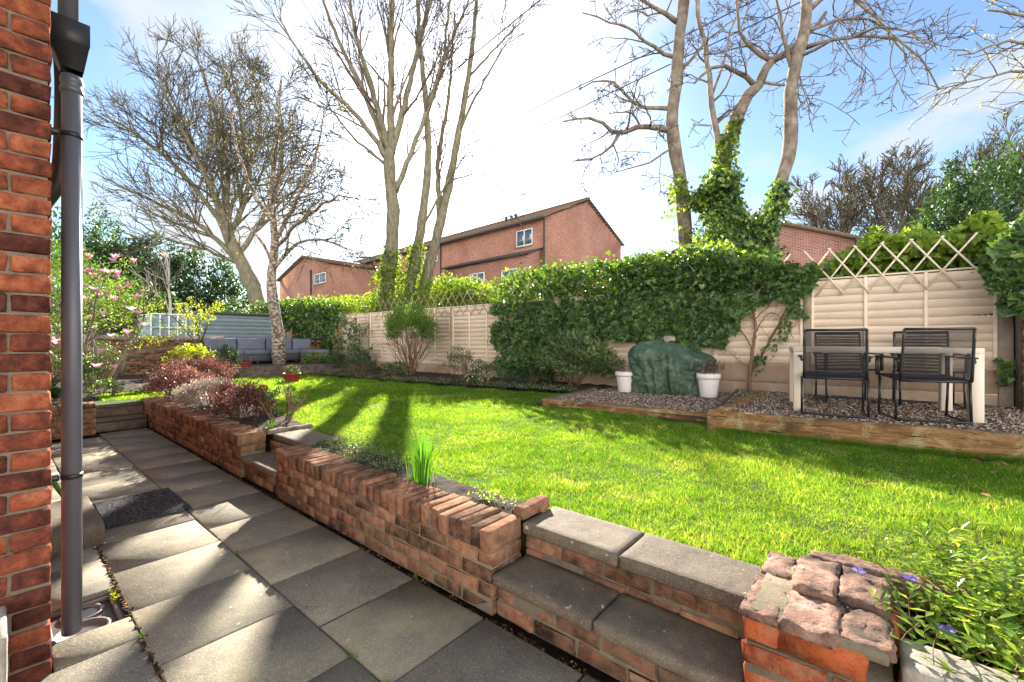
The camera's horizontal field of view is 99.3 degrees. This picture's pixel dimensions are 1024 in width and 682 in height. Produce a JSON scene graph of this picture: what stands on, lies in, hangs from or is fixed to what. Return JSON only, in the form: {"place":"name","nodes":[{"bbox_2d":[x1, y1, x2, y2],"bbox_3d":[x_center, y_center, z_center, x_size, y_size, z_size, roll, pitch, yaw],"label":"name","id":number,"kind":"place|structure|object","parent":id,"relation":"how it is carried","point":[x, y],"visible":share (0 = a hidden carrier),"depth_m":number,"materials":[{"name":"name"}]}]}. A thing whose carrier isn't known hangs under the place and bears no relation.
{"place":"outdoors","nodes":[
{"label":"outdoors","id":0,"kind":"place"},
{"bbox_2d":[180,311,270,339],"bbox_3d":[-10.221,0.010,15.822,2.200,1.980,2.600,0,0,40],"label":"fence","id":1,"kind":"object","parent":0,"point":[238,325],"depth_m":15.08,"materials":[{"name":"wood"}]},
{"bbox_2d":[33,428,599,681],"bbox_3d":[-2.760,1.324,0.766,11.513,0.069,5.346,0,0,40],"label":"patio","id":2,"kind":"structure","parent":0,"point":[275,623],"depth_m":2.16,"materials":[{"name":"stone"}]},
{"bbox_2d":[0,605,7,681],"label":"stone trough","id":3,"kind":"object","parent":2,"relation":"on","point":[3,649],"visible":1,"depth_m":1.42,"materials":[{"name":"stone"}]},
{"bbox_2d":[50,496,105,556],"bbox_3d":[-3.027,1.240,2.944,0.827,0.138,0.315,0,0,40],"label":"doorstep","id":4,"kind":"object","parent":2,"relation":"on","point":[93,529],"visible":0.36,"depth_m":2.78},
{"bbox_2d":[50,593,125,643],"bbox_3d":[-2.035,1.341,2.075,0.385,0.038,0.262,0,0,40],"label":"drain gully","id":5,"kind":"object","parent":2,"relation":"in","point":[101,611],"visible":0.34,"depth_m":2.12,"materials":[{"name":"ceramic"}]},
{"bbox_2d":[92,487,191,528],"bbox_3d":[-2.892,1.283,3.399,0.690,0.026,0.490,0,0,40],"label":"doormat","id":6,"kind":"object","parent":2,"relation":"on","point":[122,511],"visible":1,"depth_m":3.35,"materials":[{"name":"rubber"}]},
{"bbox_2d":[51,426,620,681],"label":"patio soil","id":7,"kind":"structure","parent":0,"point":[559,653],"depth_m":2.12,"materials":[{"name":"soil"}]},
{"bbox_2d":[0,0,52,681],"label":"brick house","id":8,"kind":"structure","parent":7,"relation":"on","point":[25,310],"depth_m":1.65,"materials":[{"name":"brick"}]},
{"bbox_2d":[50,60,60,208],"bbox_3d":[-2.409,-1.147,2.269,0.168,0.930,0.117,0,0,1],"label":"drainpipe bend","id":9,"kind":"object","parent":8,"relation":"attached to","point":[55,180],"visible":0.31,"depth_m":2.26,"materials":[{"name":"black metal"}]},
{"bbox_2d":[50,0,89,636],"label":"downpipe","id":10,"kind":"object","parent":8,"relation":"attached to","point":[69,39],"visible":0.92,"depth_m":1.95,"materials":[{"name":"black metal"}]},
{"bbox_2d":[48,401,95,439],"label":"garden wall","id":11,"kind":"structure","parent":7,"relation":"on","point":[89,419],"depth_m":5.99,"materials":[{"name":"brick"}]},
{"bbox_2d":[95,402,146,432],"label":"garden steps","id":12,"kind":"structure","parent":7,"relation":"on","point":[119,416],"depth_m":6.53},
{"bbox_2d":[140,397,265,477],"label":"retaining wall","id":13,"kind":"structure","parent":7,"relation":"on","point":[226,443],"depth_m":4.88,"materials":[{"name":"brick"}]},
{"bbox_2d":[93,428,607,681],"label":"soil grit","id":14,"kind":"object","parent":7,"relation":"on","point":[128,612],"visible":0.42,"depth_m":2.22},
{"bbox_2d":[275,444,521,615],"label":"retaining wall","id":15,"kind":"structure","parent":7,"relation":"on","point":[464,548],"depth_m":2.51,"materials":[{"name":"brick"}]},
{"bbox_2d":[898,638,1023,681],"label":"planter","id":16,"kind":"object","parent":7,"relation":"on","point":[915,666],"depth_m":1.16,"materials":[{"name":"stone"}]},
{"bbox_2d":[900,605,1023,677],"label":"flower bed","id":17,"kind":"object","parent":16,"relation":"in","point":[921,627],"visible":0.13,"depth_m":1.33,"materials":[{"name":"soil"}]},
{"bbox_2d":[852,513,1023,681],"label":"periwinkle","id":18,"kind":"object","parent":17,"relation":"on","point":[994,634],"visible":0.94,"depth_m":1.31,"materials":[{"name":"green plant"}]},
{"bbox_2d":[48,0,1023,334],"label":"sky","id":19,"kind":"structure","parent":0,"point":[552,58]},
{"bbox_2d":[87,373,1023,628],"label":"lawn","id":20,"kind":"structure","parent":0,"point":[117,401],"depth_m":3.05,"materials":[{"name":"plant"}]},
{"bbox_2d":[51,372,177,405],"bbox_3d":[-8.701,0.926,8.509,7.130,0.065,4.950,0,0,40],"label":"flower bed","id":21,"kind":"object","parent":20,"relation":"on","point":[131,382],"visible":0.22,"depth_m":9.10,"materials":[{"name":"soil"}]},
{"bbox_2d":[48,345,108,398],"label":"leafy shrub","id":22,"kind":"object","parent":21,"relation":"on","point":[88,368],"visible":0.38,"depth_m":7.03,"materials":[{"name":"plant"}]},
{"bbox_2d":[48,236,155,377],"bbox_3d":[-9.194,-0.788,8.676,3.001,3.518,3.122,0,0,40],"label":"leafy shrub","id":23,"kind":"object","parent":21,"relation":"on","point":[59,261],"visible":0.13,"depth_m":8.96,"materials":[{"name":"plant"}]},
{"bbox_2d":[84,377,124,396],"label":"leafy shrub","id":24,"kind":"object","parent":21,"relation":"on","point":[111,383],"visible":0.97,"depth_m":7.38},
{"bbox_2d":[83,339,135,387],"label":"leafy shrub","id":25,"kind":"object","parent":21,"relation":"on","point":[114,360],"visible":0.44,"depth_m":8.77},
{"bbox_2d":[48,243,185,393],"bbox_3d":[-7.688,-0.552,7.703,3.653,3.059,2.578,0,0,-2],"label":"magnolia","id":26,"kind":"object","parent":21,"relation":"on","point":[99,291],"visible":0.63,"depth_m":7.76,"materials":[{"name":"green plant"}]},
{"bbox_2d":[161,343,215,368],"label":"lime bush","id":27,"kind":"object","parent":21,"relation":"on","point":[199,350],"visible":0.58,"depth_m":11.31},
{"bbox_2d":[162,350,240,378],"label":"shrub","id":28,"kind":"object","parent":21,"relation":"on","point":[204,363],"visible":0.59,"depth_m":9.69,"materials":[{"name":"red plant"}]},
{"bbox_2d":[125,294,223,373],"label":"leafy tree","id":29,"kind":"object","parent":20,"relation":"on","point":[203,316],"visible":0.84,"depth_m":12.15,"materials":[{"name":"plant"}]},
{"bbox_2d":[203,344,247,378],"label":"dark bush","id":30,"kind":"object","parent":20,"relation":"on","point":[225,352],"visible":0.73,"depth_m":10.71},
{"bbox_2d":[152,395,300,434],"bbox_3d":[-3.980,0.931,6.146,4.600,0.043,0.900,0,0,40],"label":"flower bed","id":31,"kind":"object","parent":20,"relation":"on","point":[262,420],"visible":0.34,"depth_m":5.24,"materials":[{"name":"soil"}]},
{"bbox_2d":[137,360,218,398],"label":"shrub","id":32,"kind":"object","parent":31,"relation":"on","point":[172,375],"visible":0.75,"depth_m":6.97,"materials":[{"name":"red plant"}]},
{"bbox_2d":[170,375,243,409],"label":"shrub","id":33,"kind":"object","parent":31,"relation":"on","point":[195,389],"visible":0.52,"depth_m":5.98,"materials":[{"name":"plant"}]},
{"bbox_2d":[201,377,280,419],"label":"shrub","id":34,"kind":"object","parent":31,"relation":"on","point":[233,397],"visible":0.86,"depth_m":5.19,"materials":[{"name":"red plant"}]},
{"bbox_2d":[249,379,310,422],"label":"shrub","id":35,"kind":"object","parent":31,"relation":"on","point":[289,413],"visible":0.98,"depth_m":5.04,"materials":[{"name":"plant"}]},
{"bbox_2d":[201,361,358,377],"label":"terrace","id":36,"kind":"structure","parent":20,"relation":"on","point":[265,364],"depth_m":13.42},
{"bbox_2d":[203,338,328,363],"bbox_3d":[-7.772,0.311,13.819,1.526,0.818,3.320,0,0,40],"label":"garden sofa","id":37,"kind":"object","parent":36,"relation":"on","point":[256,349],"visible":0.73,"depth_m":13.85,"materials":[{"name":"fabric"}]},
{"bbox_2d":[162,49,386,363],"bbox_3d":[-6.719,-4.130,13.267,6.490,9.730,4.679,0,0,-2],"label":"birch tree","id":38,"kind":"object","parent":36,"relation":"on","point":[278,350],"visible":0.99,"depth_m":13.32,"materials":[{"name":"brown plant"}]},
{"bbox_2d":[265,423,312,434],"bbox_3d":[-2.323,0.917,4.548,0.086,0.054,0.465,0,0,40],"label":"edging strip","id":39,"kind":"object","parent":20,"relation":"on","point":[284,429],"visible":0.93,"depth_m":4.50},
{"bbox_2d":[231,362,375,377],"bbox_3d":[-5.875,0.822,12.796,0.141,0.255,4.156,0,0,40],"label":"timber sleeper","id":40,"kind":"object","parent":20,"relation":"on","point":[279,368],"visible":0.35,"depth_m":12.05,"materials":[{"name":"wood"}]},
{"bbox_2d":[237,366,380,377],"bbox_3d":[-5.642,0.897,12.631,0.169,0.147,4.104,0,0,40],"label":"timber sleeper","id":41,"kind":"object","parent":20,"relation":"on","point":[257,374],"visible":0.45,"depth_m":11.83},
{"bbox_2d":[306,440,523,514],"bbox_3d":[-0.848,0.933,3.166,2.530,0.035,0.360,0,0,40],"label":"flower bed","id":42,"kind":"object","parent":20,"relation":"on","point":[444,484],"visible":0.45,"depth_m":2.84,"materials":[{"name":"soil"}]},
{"bbox_2d":[307,435,414,470],"bbox_3d":[-1.249,0.912,3.568,1.243,0.094,0.421,0,0,40],"label":"ground cover","id":43,"kind":"object","parent":42,"relation":"on","point":[360,448],"visible":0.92,"depth_m":3.52,"materials":[{"name":"plant"}]},
{"bbox_2d":[385,419,440,485],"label":"grass tuft","id":44,"kind":"object","parent":42,"relation":"on","point":[419,467],"visible":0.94,"depth_m":2.84,"materials":[{"name":"green plant"}]},
{"bbox_2d":[514,495,549,520],"bbox_3d":[0.109,0.902,2.363,0.076,0.070,0.243,0,0,40],"label":"edging brick","id":45,"kind":"object","parent":42,"relation":"on","point":[527,509],"visible":0.98,"depth_m":2.33,"materials":[{"name":"brick"}]},
{"bbox_2d":[310,369,612,391],"bbox_3d":[-1.738,0.913,10.531,8.800,0.071,2.500,0,0,40],"label":"flower bed","id":46,"kind":"object","parent":20,"relation":"on","point":[434,376],"visible":0.66,"depth_m":10.19,"materials":[{"name":"soil"}]},
{"bbox_2d":[322,312,376,369],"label":"climbing shrub","id":47,"kind":"object","parent":46,"relation":"on","point":[350,337],"visible":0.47,"depth_m":14.68,"materials":[{"name":"plant"}]},
{"bbox_2d":[340,352,377,375],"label":"border plant","id":48,"kind":"object","parent":46,"relation":"on","point":[364,359],"visible":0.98,"depth_m":11.49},
{"bbox_2d":[379,361,407,376],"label":"border plant","id":49,"kind":"object","parent":46,"relation":"on","point":[392,366],"visible":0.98,"depth_m":11.03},
{"bbox_2d":[376,301,443,374],"bbox_3d":[-2.842,-0.058,11.829,2.318,2.058,1.821,0,0,40],"label":"shrub","id":50,"kind":"object","parent":46,"relation":"on","point":[400,321],"visible":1,"depth_m":11.61,"materials":[{"name":"plant"}]},
{"bbox_2d":[442,344,474,378],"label":"border plant","id":51,"kind":"object","parent":46,"relation":"on","point":[454,357],"visible":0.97,"depth_m":10.38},
{"bbox_2d":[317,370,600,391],"bbox_3d":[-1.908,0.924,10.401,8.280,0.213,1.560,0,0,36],"label":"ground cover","id":52,"kind":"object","parent":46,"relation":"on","point":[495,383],"visible":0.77,"depth_m":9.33,"materials":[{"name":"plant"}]},
{"bbox_2d":[463,358,507,387],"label":"flowering shrub","id":53,"kind":"object","parent":46,"relation":"on","point":[494,366],"visible":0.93,"depth_m":8.95,"materials":[{"name":"plant"}]},
{"bbox_2d":[517,363,545,384],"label":"border plant","id":54,"kind":"object","parent":46,"relation":"on","point":[535,372],"visible":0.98,"depth_m":9.23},
{"bbox_2d":[532,326,618,385],"bbox_3d":[1.283,0.316,8.925,1.978,1.308,1.371,0,0,40],"label":"shrub","id":55,"kind":"object","parent":46,"relation":"on","point":[594,355],"visible":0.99,"depth_m":8.61,"materials":[{"name":"green plant"}]},
{"bbox_2d":[542,398,706,421],"bbox_3d":[1.436,0.910,5.779,2.383,0.120,0.140,0,0,36],"label":"timber sleeper","id":56,"kind":"object","parent":20,"relation":"on","point":[562,403],"visible":0.76,"depth_m":5.67,"materials":[{"name":"wood"}]},
{"bbox_2d":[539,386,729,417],"bbox_3d":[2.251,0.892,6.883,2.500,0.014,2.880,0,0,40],"label":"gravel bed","id":57,"kind":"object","parent":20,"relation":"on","point":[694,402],"visible":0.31,"depth_m":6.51,"materials":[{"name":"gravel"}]},
{"bbox_2d":[628,339,716,395],"bbox_3d":[2.712,0.429,7.436,1.428,0.932,0.782,0,0,16],"label":"covered barbecue","id":58,"kind":"object","parent":57,"relation":"on","point":[661,367],"visible":0.9,"depth_m":7.16,"materials":[{"name":"green fabric"}]},
{"bbox_2d":[690,357,726,397],"bbox_3d":[3.078,0.560,6.891,0.645,0.639,0.374,0,0,12],"label":"plant pot","id":59,"kind":"object","parent":57,"relation":"on","point":[708,383],"visible":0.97,"depth_m":6.78,"materials":[{"name":"white ceramic"}]},
{"bbox_2d":[559,387,1023,433],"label":"gravel","id":60,"kind":"structure","parent":57,"relation":"on","point":[773,405],"depth_m":5.45,"materials":[{"name":"gravel"}]},
{"bbox_2d":[609,355,636,391],"bbox_3d":[1.964,0.563,7.535,0.401,0.633,0.543,0,0,-34],"label":"plant pot","id":61,"kind":"object","parent":60,"relation":"on","point":[624,380],"visible":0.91,"depth_m":7.46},
{"bbox_2d":[798,328,872,418],"bbox_3d":[3.550,0.337,4.813,0.644,0.938,0.623,0,0,33],"label":"garden chair","id":62,"kind":"object","parent":60,"relation":"on","point":[851,349],"visible":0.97,"depth_m":4.58,"materials":[{"name":"black metal"}]},
{"bbox_2d":[812,332,883,403],"bbox_3d":[4.540,0.337,5.940,0.644,0.938,0.623,0,0,20],"label":"garden chair","id":63,"kind":"object","parent":60,"relation":"on","point":[825,356],"visible":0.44,"depth_m":6.12,"materials":[{"name":"black metal"}]},
{"bbox_2d":[789,346,984,422],"bbox_3d":[4.243,0.449,5.134,1.600,0.752,0.940,0,0,30],"label":"dining table","id":64,"kind":"object","parent":60,"relation":"on","point":[795,367],"visible":0.76,"depth_m":5.02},
{"bbox_2d":[875,327,978,423],"bbox_3d":[4.253,0.337,4.486,0.644,0.938,0.623,0,0,23],"label":"garden chair","id":65,"kind":"object","parent":60,"relation":"on","point":[917,368],"visible":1,"depth_m":4.27,"materials":[{"name":"black metal"}]},
{"bbox_2d":[889,331,966,408],"bbox_3d":[5.247,0.337,5.520,0.644,0.938,0.623,0,0,33],"label":"garden chair","id":66,"kind":"object","parent":60,"relation":"on","point":[894,370],"visible":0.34,"depth_m":5.67,"materials":[{"name":"black metal"}]},
{"bbox_2d":[713,391,764,410],"bbox_3d":[3.006,0.854,5.715,0.129,0.180,2.482,0,0,40],"label":"timber sleeper","id":67,"kind":"object","parent":20,"relation":"on","point":[733,405],"visible":0.41,"depth_m":5.56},
{"bbox_2d":[707,409,1023,462],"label":"timber sleeper","id":68,"kind":"object","parent":20,"relation":"on","point":[978,442],"visible":0.73,"depth_m":3.93,"materials":[{"name":"wood"}]},
{"bbox_2d":[265,361,996,681],"bbox_3d":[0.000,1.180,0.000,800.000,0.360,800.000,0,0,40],"label":"ground","id":69,"kind":"structure","parent":0,"point":[896,666],"depth_m":2.38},
{"bbox_2d":[58,197,125,322],"bbox_3d":[-23.699,-3.618,25.079,3.548,9.336,3.547,0,0,40],"label":"evergreen tree","id":70,"kind":"object","parent":69,"relation":"on","point":[106,215],"visible":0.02,"depth_m":24.84,"materials":[{"name":"green plant"}]},
{"bbox_2d":[48,206,146,339],"bbox_3d":[-19.061,-2.306,19.013,4.492,7.121,4.753,0,0,8],"label":"evergreen tree","id":71,"kind":"object","parent":69,"relation":"on","point":[95,235],"visible":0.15,"depth_m":18.65,"materials":[{"name":"green plant"}]},
{"bbox_2d":[83,223,182,334],"bbox_3d":[-17.936,-1.929,20.142,4.137,6.921,4.305,0,0,20],"label":"evergreen tree","id":72,"kind":"object","parent":69,"relation":"on","point":[118,244],"visible":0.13,"depth_m":19.65,"materials":[{"name":"green plant"}]},
{"bbox_2d":[89,275,182,334],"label":"evergreen tree","id":73,"kind":"object","parent":69,"relation":"on","point":[174,311],"visible":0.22,"depth_m":16.83,"materials":[{"name":"green plant"}]},
{"bbox_2d":[50,334,223,377],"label":"boundary wall","id":74,"kind":"structure","parent":69,"relation":"on","point":[146,359],"depth_m":12.23,"materials":[{"name":"brick"}]},
{"bbox_2d":[101,237,184,315],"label":"bare tree","id":75,"kind":"object","parent":69,"relation":"on","point":[170,309],"visible":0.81,"depth_m":16.48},
{"bbox_2d":[102,230,216,325],"bbox_3d":[-17.587,-1.967,21.598,4.817,6.844,4.606,0,0,40],"label":"evergreen tree","id":76,"kind":"object","parent":69,"relation":"on","point":[186,283],"visible":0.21,"depth_m":21.21,"materials":[{"name":"green plant"}]},
{"bbox_2d":[139,313,194,339],"bbox_3d":[-11.399,0.070,14.329,1.915,1.860,1.140,0,0,40],"label":"greenhouse","id":77,"kind":"object","parent":69,"relation":"on","point":[169,320],"visible":0.22,"depth_m":13.70,"materials":[{"name":"glass"}]},
{"bbox_2d":[149,240,246,313],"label":"evergreen tree","id":78,"kind":"object","parent":69,"relation":"on","point":[219,264],"visible":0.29,"depth_m":22.24,"materials":[{"name":"green plant"}]},
{"bbox_2d":[52,12,348,313],"bbox_3d":[-14.101,-7.464,20.636,8.565,16.962,11.942,0,0,74],"label":"bare tree","id":79,"kind":"object","parent":69,"relation":"on","point":[250,280],"visible":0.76,"depth_m":20.27,"materials":[{"name":"brown plant"}]},
{"bbox_2d":[196,266,248,312],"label":"evergreen tree","id":80,"kind":"object","parent":69,"relation":"on","point":[234,290],"visible":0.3,"depth_m":23.02,"materials":[{"name":"green plant"}]},
{"bbox_2d":[209,295,263,312],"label":"evergreen tree","id":81,"kind":"object","parent":69,"relation":"on","point":[232,301],"visible":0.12,"depth_m":19.17,"materials":[{"name":"green plant"}]},
{"bbox_2d":[240,429,341,494],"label":"garden steps","id":82,"kind":"structure","parent":69,"relation":"on","point":[260,469],"depth_m":4.08,"materials":[{"name":"stone"}]},
{"bbox_2d":[227,0,497,362],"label":"bare tree","id":83,"kind":"object","parent":69,"relation":"on","point":[390,262],"visible":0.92,"depth_m":15.67,"materials":[{"name":"brown plant"}]},
{"bbox_2d":[320,270,539,328],"bbox_3d":[-3.365,-0.658,15.743,10.910,2.960,3.006,0,0,40],"label":"hedge","id":84,"kind":"object","parent":69,"relation":"on","point":[444,284],"visible":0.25,"depth_m":13.48,"materials":[{"name":"green plant"}]},
{"bbox_2d":[388,0,501,301],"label":"bare tree","id":85,"kind":"object","parent":69,"relation":"on","point":[414,266],"visible":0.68,"depth_m":16.50,"materials":[{"name":"brown plant"}]},
{"bbox_2d":[459,0,755,150],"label":"overhead cable","id":86,"kind":"object","parent":85,"relation":"hanging from","point":[600,76],"visible":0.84,"depth_m":13.76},
{"bbox_2d":[459,1,800,160],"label":"overhead cable","id":87,"kind":"object","parent":85,"relation":"attached to","point":[627,84],"visible":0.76,"depth_m":13.87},
{"bbox_2d":[277,197,624,353],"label":"terraced house","id":88,"kind":"structure","parent":69,"relation":"on","point":[578,230],"depth_m":27.53,"materials":[{"name":"brick"}]},
{"bbox_2d":[515,228,532,248],"bbox_3d":[0.706,-5.923,25.121,1.353,1.008,0.120,0,0,44],"label":"window","id":89,"kind":"structure","parent":88,"relation":"in","point":[523,237],"depth_m":25.10,"materials":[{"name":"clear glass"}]},
{"bbox_2d":[419,0,551,299],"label":"bare tree","id":90,"kind":"object","parent":69,"relation":"on","point":[442,203],"visible":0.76,"depth_m":16.89,"materials":[{"name":"brown plant"}]},
{"bbox_2d":[493,506,761,681],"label":"garden steps","id":91,"kind":"structure","parent":69,"relation":"on","point":[621,603],"depth_m":1.80,"materials":[{"name":"brick"}]},
{"bbox_2d":[563,0,756,279],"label":"bare tree","id":92,"kind":"object","parent":69,"relation":"on","point":[670,129],"visible":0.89,"depth_m":9.87,"materials":[{"name":"brown plant"}]},
{"bbox_2d":[337,232,1013,406],"bbox_3d":[-0.077,-0.184,10.759,16.554,2.473,0.130,0,0,40],"label":"fence","id":93,"kind":"object","parent":69,"relation":"on","point":[883,307],"visible":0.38,"depth_m":6.55,"materials":[{"name":"wood"}]},
{"bbox_2d":[243,295,350,354],"bbox_3d":[-9.483,-0.372,18.427,9.257,3.073,0.871,0,0,40],"label":"ivy","id":94,"kind":"object","parent":93,"relation":"attached to","point":[296,314],"visible":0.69,"depth_m":16.65,"materials":[{"name":"green plant"}]},
{"bbox_2d":[485,243,833,389],"bbox_3d":[2.406,-0.334,9.079,7.020,3.168,1.635,0,0,40],"label":"ivy","id":95,"kind":"object","parent":93,"relation":"attached to","point":[665,310],"visible":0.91,"depth_m":8.16,"materials":[{"name":"green plant"}]},
{"bbox_2d":[500,235,762,290],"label":"ivy tips","id":96,"kind":"object","parent":95,"relation":"attached to","point":[722,246],"visible":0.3,"depth_m":8.08,"materials":[{"name":"plant"}]},
{"bbox_2d":[753,302,809,376],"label":"ivy sprigs","id":97,"kind":"object","parent":95,"relation":"attached to","point":[795,314],"visible":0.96,"depth_m":6.89,"materials":[{"name":"green plant"}]},
{"bbox_2d":[819,209,1008,315],"bbox_3d":[6.263,-0.634,6.440,2.924,2.250,1.645,0,0,40],"label":"vine","id":98,"kind":"object","parent":93,"relation":"attached to","point":[986,227],"visible":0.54,"depth_m":6.09,"materials":[{"name":"green plant"}]},
{"bbox_2d":[667,0,855,380],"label":"ivy tree","id":99,"kind":"object","parent":69,"relation":"on","point":[718,201],"visible":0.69,"depth_m":9.38,"materials":[{"name":"green plant"}]},
{"bbox_2d":[667,214,860,284],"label":"brick house","id":100,"kind":"structure","parent":69,"relation":"on","point":[796,240],"depth_m":21.07,"materials":[{"name":"brick"}]},
{"bbox_2d":[784,154,878,235],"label":"bare tree","id":101,"kind":"object","parent":69,"relation":"on","point":[844,217],"visible":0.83,"depth_m":24.45,"materials":[{"name":"brown plant"}]},
{"bbox_2d":[733,0,982,381],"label":"bare tree","id":102,"kind":"object","parent":69,"relation":"on","point":[777,200],"visible":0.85,"depth_m":9.05,"materials":[{"name":"brown plant"}]},
{"bbox_2d":[739,550,1020,681],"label":"brick pier","id":103,"kind":"structure","parent":69,"relation":"on","point":[815,616],"depth_m":1.34,"materials":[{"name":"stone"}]},
{"bbox_2d":[846,138,964,251],"bbox_3d":[20.972,-4.988,24.156,6.429,11.981,4.584,0,0,-16],"label":"bare tree","id":104,"kind":"object","parent":69,"relation":"on","point":[904,196],"visible":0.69,"depth_m":23.41,"materials":[{"name":"brown plant"}]},
{"bbox_2d":[894,0,1023,129],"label":"budding tree","id":105,"kind":"object","parent":69,"relation":"on","point":[1019,14],"visible":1,"depth_m":7.61,"materials":[{"name":"brown plant"}]},
{"bbox_2d":[909,149,1022,368],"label":"evergreen tree","id":106,"kind":"object","parent":69,"relation":"on","point":[947,209],"visible":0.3,"depth_m":13.26,"materials":[{"name":"green plant"}]},
{"bbox_2d":[933,107,1023,222],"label":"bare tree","id":107,"kind":"object","parent":69,"relation":"on","point":[987,152],"visible":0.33,"depth_m":21.67,"materials":[{"name":"green plant"}]},
{"bbox_2d":[957,123,1023,315],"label":"evergreen tree","id":108,"kind":"object","parent":69,"relation":"on","point":[1008,183],"visible":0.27,"depth_m":13.82,"materials":[{"name":"green plant"}]},
{"bbox_2d":[1014,271,1023,410],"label":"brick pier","id":109,"kind":"structure","parent":69,"relation":"on","point":[1019,359],"depth_m":5.23,"materials":[{"name":"brick"}]},
{"bbox_2d":[972,212,1023,386],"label":"vine","id":110,"kind":"object","parent":109,"relation":"attached to","point":[1007,248],"visible":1,"depth_m":5.02,"materials":[{"name":"green plant"}]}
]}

